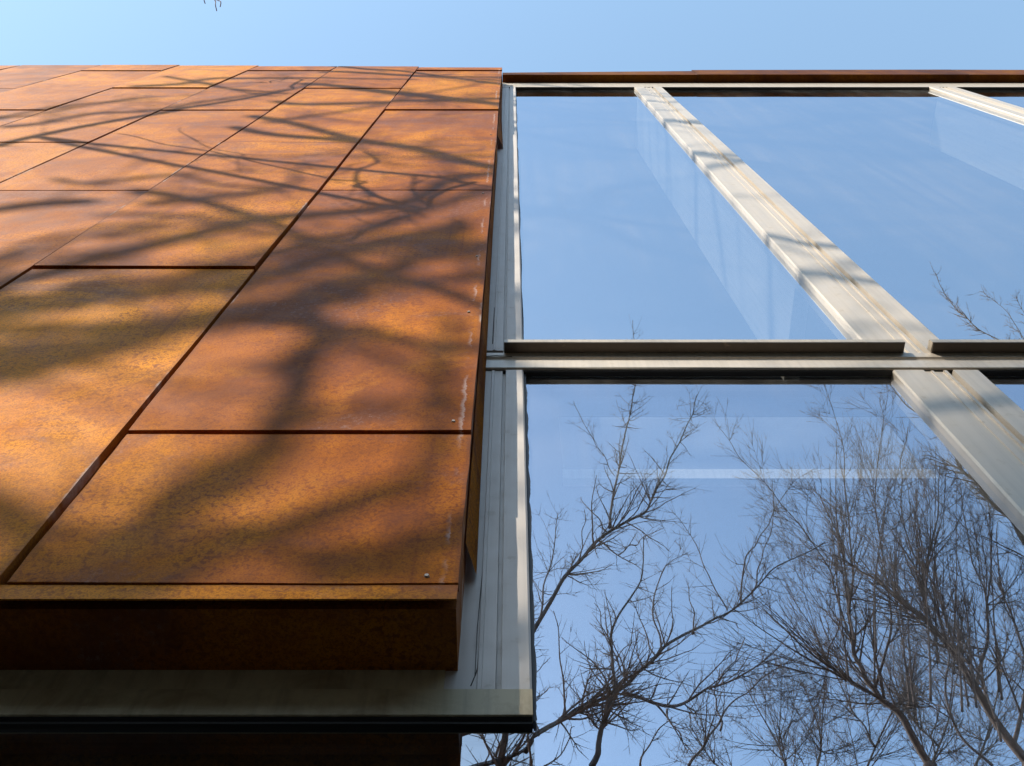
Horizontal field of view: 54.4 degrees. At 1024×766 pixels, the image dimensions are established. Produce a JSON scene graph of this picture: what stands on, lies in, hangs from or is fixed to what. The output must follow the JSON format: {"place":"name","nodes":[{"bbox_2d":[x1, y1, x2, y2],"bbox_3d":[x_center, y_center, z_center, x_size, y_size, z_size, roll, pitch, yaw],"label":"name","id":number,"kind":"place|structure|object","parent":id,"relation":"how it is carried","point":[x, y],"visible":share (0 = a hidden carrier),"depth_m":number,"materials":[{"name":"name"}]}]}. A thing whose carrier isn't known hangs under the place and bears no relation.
{"place":"outdoors","nodes":[
{"label":"outdoors","id":0,"kind":"place"},
{"bbox_2d":[0,0,1023,73],"label":"sky","id":1,"kind":"structure","parent":0,"point":[513,36],"materials":[{"name":"blue"}]},
{"label":"ground","id":2,"kind":"structure","parent":0,"visible":0},
{"bbox_2d":[0,83,1023,721],"bbox_3d":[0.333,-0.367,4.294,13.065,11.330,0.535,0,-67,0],"label":"glass wall","id":3,"kind":"structure","parent":2,"relation":"on","point":[802,293],"depth_m":3.32,"materials":[{"name":"glass"}]},
{"bbox_2d":[0,65,502,671],"bbox_3d":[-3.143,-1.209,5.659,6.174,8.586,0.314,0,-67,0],"label":"steel wall","id":4,"kind":"structure","parent":3,"relation":"attached to","point":[244,311],"depth_m":2.63,"materials":[{"name":"metal"}]},
{"bbox_2d":[0,717,531,742],"bbox_3d":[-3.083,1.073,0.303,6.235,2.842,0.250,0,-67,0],"label":"ledge","id":5,"kind":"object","parent":3,"relation":"attached to","point":[265,729],"depth_m":1.62,"materials":[{"name":"black metal"}]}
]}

